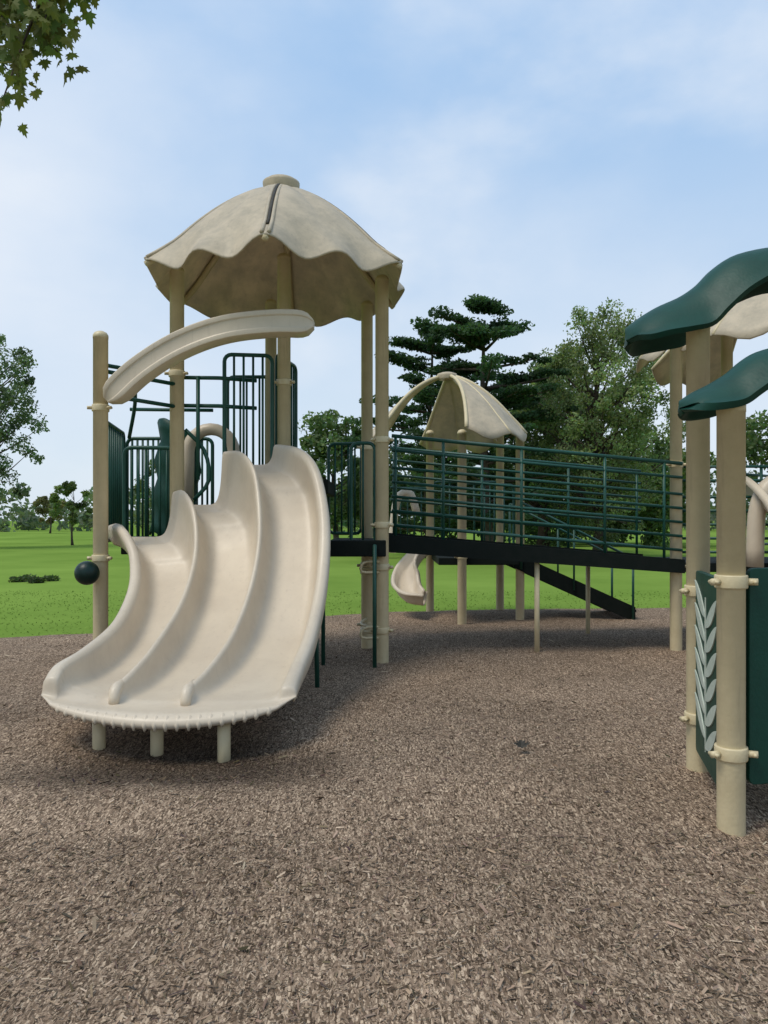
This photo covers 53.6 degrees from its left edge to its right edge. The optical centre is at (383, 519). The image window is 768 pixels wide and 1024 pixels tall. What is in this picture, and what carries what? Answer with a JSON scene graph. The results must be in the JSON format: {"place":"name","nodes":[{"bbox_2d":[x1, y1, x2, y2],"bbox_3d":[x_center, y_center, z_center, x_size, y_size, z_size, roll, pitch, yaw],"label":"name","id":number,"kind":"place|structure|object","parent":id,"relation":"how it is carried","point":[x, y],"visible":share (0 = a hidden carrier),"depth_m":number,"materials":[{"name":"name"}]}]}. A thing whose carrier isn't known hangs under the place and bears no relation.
{"place":"outdoors","nodes":[
{"label":"outdoors","id":0,"kind":"place"},
{"bbox_2d":[0,0,99,137],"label":"maple tree","id":1,"kind":"object","parent":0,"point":[48,22],"visible":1,"depth_m":3.76,"materials":[{"name":"green plant"}]},
{"bbox_2d":[0,607,767,1023],"bbox_3d":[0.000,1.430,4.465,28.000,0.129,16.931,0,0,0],"label":"mulch ground","id":2,"kind":"structure","parent":0,"point":[648,626],"depth_m":3.39,"materials":[{"name":"brown wood"}]},
{"bbox_2d":[40,174,404,762],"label":"play tower","id":3,"kind":"structure","parent":2,"relation":"on","point":[219,621],"depth_m":6.93,"materials":[{"name":"plastic"}]},
{"bbox_2d":[373,372,527,623],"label":"play tower","id":4,"kind":"structure","parent":2,"relation":"on","point":[465,409],"depth_m":11.11,"materials":[{"name":"beige plastic"}]},
{"bbox_2d":[514,740,528,747],"bbox_3d":[0.829,1.353,4.596,0.110,0.040,0.068,0,0,0],"label":"fallen leaf","id":5,"kind":"object","parent":2,"relation":"on","point":[521,743],"visible":1,"depth_m":4.59,"materials":[{"name":"plant"}]},
{"bbox_2d":[389,434,684,651],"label":"access bridge","id":6,"kind":"structure","parent":2,"relation":"on","point":[536,555],"depth_m":8.06,"materials":[{"name":"green metal"}]},
{"bbox_2d":[507,502,635,619],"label":"access ramp","id":7,"kind":"structure","parent":2,"relation":"on","point":[574,587],"depth_m":10.82,"materials":[{"name":"black metal"}]},
{"bbox_2d":[624,248,767,836],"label":"play station","id":8,"kind":"object","parent":2,"relation":"on","point":[724,718],"visible":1,"depth_m":3.48,"materials":[{"name":"green plastic"}]},
{"bbox_2d":[636,293,767,650],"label":"play tower","id":9,"kind":"structure","parent":2,"relation":"on","point":[747,318],"depth_m":8.19,"materials":[{"name":"beige plastic"}]},
{"bbox_2d":[0,521,767,637],"bbox_3d":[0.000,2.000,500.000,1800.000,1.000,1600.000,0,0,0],"label":"grass ground","id":10,"kind":"structure","parent":0,"point":[42,553],"depth_m":17.95,"materials":[{"name":"green plant"}]},
{"bbox_2d":[0,334,49,502],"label":"tree","id":11,"kind":"object","parent":10,"relation":"on","point":[19,421],"visible":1,"depth_m":40.48,"materials":[{"name":"green plant"}]},
{"bbox_2d":[8,574,60,583],"bbox_3d":[-8.611,1.441,18.556,1.381,0.236,1.028,0,0,23],"label":"weed patch","id":12,"kind":"object","parent":10,"relation":"on","point":[32,578],"visible":0.94,"depth_m":18.33,"materials":[{"name":"green plant"}]},
{"bbox_2d":[33,492,66,532],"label":"tree","id":13,"kind":"object","parent":10,"relation":"on","point":[43,501],"visible":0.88,"depth_m":84.27,"materials":[{"name":"green plant"}]},
{"bbox_2d":[48,480,92,544],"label":"tree","id":14,"kind":"object","parent":10,"relation":"on","point":[66,488],"visible":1,"depth_m":44.66,"materials":[{"name":"green plant"}]},
{"bbox_2d":[133,459,155,506],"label":"tree","id":15,"kind":"object","parent":10,"relation":"on","point":[149,483],"visible":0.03,"depth_m":59.13,"materials":[{"name":"green plant"}]},
{"bbox_2d":[298,409,390,538],"bbox_3d":[-2.037,-1.889,35.726,4.780,6.902,5.556,0,0,13],"label":"tree","id":16,"kind":"object","parent":10,"relation":"on","point":[323,427],"visible":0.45,"depth_m":35.15,"materials":[{"name":"green plant"}]},
{"bbox_2d":[0,482,767,531],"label":"distant woods","id":17,"kind":"object","parent":10,"relation":"on","point":[26,519],"visible":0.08,"depth_m":109.62,"materials":[{"name":"green plant"}]},
{"bbox_2d":[338,316,515,557],"bbox_3d":[1.778,-3.170,29.973,7.314,9.469,6.333,0,0,41],"label":"pine tree","id":18,"kind":"object","parent":10,"relation":"on","point":[431,335],"visible":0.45,"depth_m":29.21,"materials":[{"name":"green plant"}]},
{"bbox_2d":[404,293,582,540],"bbox_3d":[3.977,-3.309,27.937,6.554,9.724,6.899,0,0,0],"label":"pine tree","id":19,"kind":"object","parent":10,"relation":"on","point":[513,390],"visible":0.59,"depth_m":27.20,"materials":[{"name":"green plant"}]},
{"bbox_2d":[336,438,685,546],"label":"hedge row","id":20,"kind":"object","parent":10,"relation":"on","point":[618,525],"visible":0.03,"depth_m":43.25,"materials":[{"name":"green plant"}]},
{"bbox_2d":[467,352,603,547],"bbox_3d":[6.787,-2.992,33.972,6.182,9.097,6.269,0,0,0],"label":"tree","id":21,"kind":"object","parent":10,"relation":"on","point":[545,531],"visible":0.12,"depth_m":33.44,"materials":[{"name":"green plant"}]},
{"bbox_2d":[512,297,685,550],"bbox_3d":[8.391,-3.443,28.558,6.860,9.995,7.038,0,0,0],"label":"tree","id":22,"kind":"object","parent":10,"relation":"on","point":[591,430],"visible":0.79,"depth_m":27.80,"materials":[{"name":"green plant"}]},
{"bbox_2d":[593,422,715,547],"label":"tree","id":23,"kind":"object","parent":10,"relation":"on","point":[653,512],"visible":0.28,"depth_m":40.52,"materials":[{"name":"green plant"}]},
{"bbox_2d":[746,409,767,483],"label":"tree","id":24,"kind":"object","parent":10,"relation":"on","point":[754,439],"visible":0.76,"depth_m":35.66,"materials":[{"name":"green plant"}]},
{"bbox_2d":[0,0,767,520],"label":"sky","id":25,"kind":"structure","parent":0,"point":[545,159],"materials":[{"name":"blue"}]}
]}

